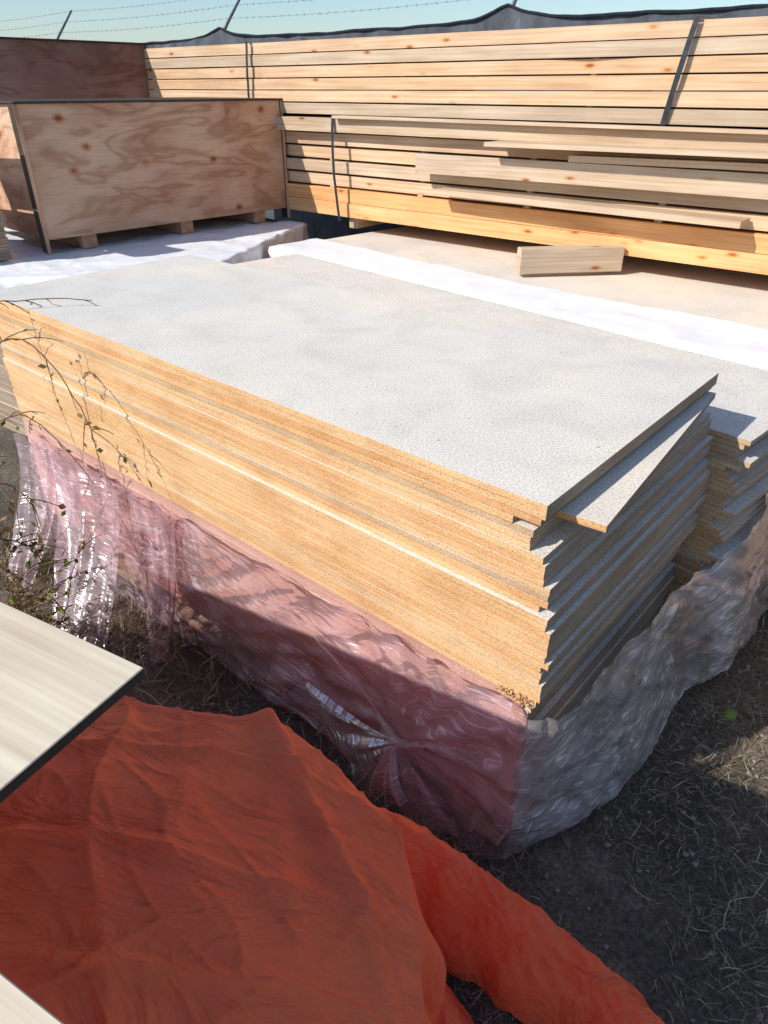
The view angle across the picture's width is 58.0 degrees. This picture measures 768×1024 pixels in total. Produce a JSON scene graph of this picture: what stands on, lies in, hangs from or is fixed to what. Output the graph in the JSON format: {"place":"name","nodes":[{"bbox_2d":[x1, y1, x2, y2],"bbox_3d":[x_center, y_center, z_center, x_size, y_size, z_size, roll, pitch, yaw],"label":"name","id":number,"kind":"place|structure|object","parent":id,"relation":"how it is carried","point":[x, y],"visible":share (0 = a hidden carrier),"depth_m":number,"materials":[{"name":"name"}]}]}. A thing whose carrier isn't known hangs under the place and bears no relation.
{"place":"outdoors","nodes":[
{"label":"outdoors","id":0,"kind":"place"},
{"bbox_2d":[0,425,767,1023],"bbox_3d":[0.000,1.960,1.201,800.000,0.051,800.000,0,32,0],"label":"ground","id":1,"kind":"structure","parent":0,"point":[582,867],"depth_m":2.63,"materials":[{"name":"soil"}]},
{"bbox_2d":[0,298,126,637],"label":"weed plant","id":2,"kind":"object","parent":1,"relation":"on","point":[15,601],"visible":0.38,"depth_m":2.85,"materials":[{"name":"brown plant"}]},
{"bbox_2d":[0,217,278,434],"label":"particle board stack","id":3,"kind":"object","parent":1,"relation":"on","point":[8,404],"visible":0.01,"depth_m":5.28,"materials":[{"name":"beige wood"}]},
{"bbox_2d":[0,221,308,288],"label":"white plastic film","id":4,"kind":"object","parent":3,"relation":"on","point":[230,242],"visible":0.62,"depth_m":5.55,"materials":[{"name":"white plastic"}]},
{"bbox_2d":[0,214,11,260],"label":"plywood offcut stack","id":5,"kind":"object","parent":4,"relation":"on","point":[5,252],"visible":1,"depth_m":5.03,"materials":[{"name":"beige wood"}]},
{"bbox_2d":[0,37,153,98],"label":"plywood crate","id":6,"kind":"object","parent":4,"relation":"on","point":[36,68],"visible":0.3,"depth_m":6.70,"materials":[{"name":"brown wood"}]},
{"bbox_2d":[0,97,289,253],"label":"plywood crate","id":7,"kind":"object","parent":4,"relation":"on","point":[80,172],"visible":1,"depth_m":5.52,"materials":[{"name":"brown wood"}]},
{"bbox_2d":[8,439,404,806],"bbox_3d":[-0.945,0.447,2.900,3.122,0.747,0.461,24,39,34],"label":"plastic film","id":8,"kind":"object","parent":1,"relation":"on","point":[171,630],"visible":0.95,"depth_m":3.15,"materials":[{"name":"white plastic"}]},
{"bbox_2d":[59,517,508,845],"bbox_3d":[-0.393,0.359,3.654,3.100,0.169,1.200,24,39,34],"label":"wooden pallet","id":9,"kind":"object","parent":1,"relation":"on","point":[468,815],"visible":0.3,"depth_m":2.98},
{"bbox_2d":[0,254,718,829],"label":"particle board stack","id":10,"kind":"object","parent":9,"relation":"on","point":[446,506],"visible":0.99,"depth_m":2.43,"materials":[{"name":"wood"}]},
{"bbox_2d":[0,695,664,1023],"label":"orange tarp","id":11,"kind":"object","parent":1,"relation":"on","point":[165,865],"visible":0.95,"depth_m":1.20,"materials":[{"name":"fabric"}]},
{"bbox_2d":[0,0,767,239],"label":"fence","id":12,"kind":"object","parent":1,"relation":"on","point":[508,16],"visible":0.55,"depth_m":7.19,"materials":[{"name":"fabric"}]},
{"bbox_2d":[32,443,767,854],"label":"plastic wrap","id":13,"kind":"object","parent":1,"relation":"on","point":[670,611],"visible":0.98,"depth_m":2.52,"materials":[{"name":"clear plastic"}]},
{"bbox_2d":[325,226,767,574],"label":"particle board stack","id":14,"kind":"object","parent":1,"relation":"on","point":[728,295],"visible":0.18,"depth_m":4.85,"materials":[{"name":"beige wood"}]},
{"bbox_2d":[349,218,385,228],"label":"wood block","id":15,"kind":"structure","parent":14,"relation":"on","point":[354,223],"depth_m":6.35,"materials":[{"name":"beige wood"}]},
{"bbox_2d":[144,15,767,274],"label":"lumber stack","id":16,"kind":"object","parent":15,"relation":"on","point":[414,130],"visible":0.83,"depth_m":4.89,"materials":[{"name":"brown wood"}]},
{"bbox_2d":[268,238,767,369],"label":"white plastic film","id":17,"kind":"object","parent":14,"relation":"on","point":[744,344],"visible":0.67,"depth_m":4.12,"materials":[{"name":"white plastic"}]},
{"bbox_2d":[516,244,624,273],"bbox_3d":[1.294,-1.760,4.819,0.738,0.165,0.092,-4,32,-6],"label":"wood block","id":18,"kind":"object","parent":14,"relation":"on","point":[566,259],"depth_m":4.78,"materials":[{"name":"beige wood"}]},
{"bbox_2d":[472,580,767,1023],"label":"pebbles","id":19,"kind":"object","parent":1,"relation":"on","point":[638,870],"visible":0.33,"depth_m":2.54,"materials":[{"name":"grey stone"}]},
{"bbox_2d":[644,635,669,660],"bbox_3d":[0.361,-0.170,4.507,0.770,0.180,3.440,-26,40,-35],"label":"wooden pallet","id":20,"kind":"object","parent":1,"relation":"on","point":[652,652],"visible":0.03,"depth_m":3.25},
{"bbox_2d":[234,253,767,645],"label":"particle board stack","id":21,"kind":"object","parent":20,"relation":"on","point":[731,510],"visible":0.1,"depth_m":3.03,"materials":[{"name":"beige wood"}]},
{"bbox_2d":[724,709,737,718],"bbox_3d":[1.452,0.844,2.899,0.046,0.014,0.051,18,36,27],"label":"green leaf","id":22,"kind":"object","parent":1,"relation":"on","point":[729,713],"visible":1,"depth_m":2.90,"materials":[{"name":"green plant"}]},
{"bbox_2d":[0,0,767,42],"label":"sky","id":23,"kind":"structure","parent":0,"point":[399,16],"materials":[{"name":"blue"}]},
{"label":"particle board stack","id":24,"kind":"object","parent":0,"visible":0},
{"bbox_2d":[0,973,63,1023],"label":"plywood board","id":25,"kind":"object","parent":24,"relation":"on","point":[18,1005],"visible":1,"depth_m":0.61,"materials":[{"name":"beige wood"}]},
{"bbox_2d":[0,602,144,802],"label":"plywood board","id":26,"kind":"object","parent":24,"relation":"on","point":[60,689],"visible":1,"depth_m":0.92,"materials":[{"name":"beige wood"}]}
]}

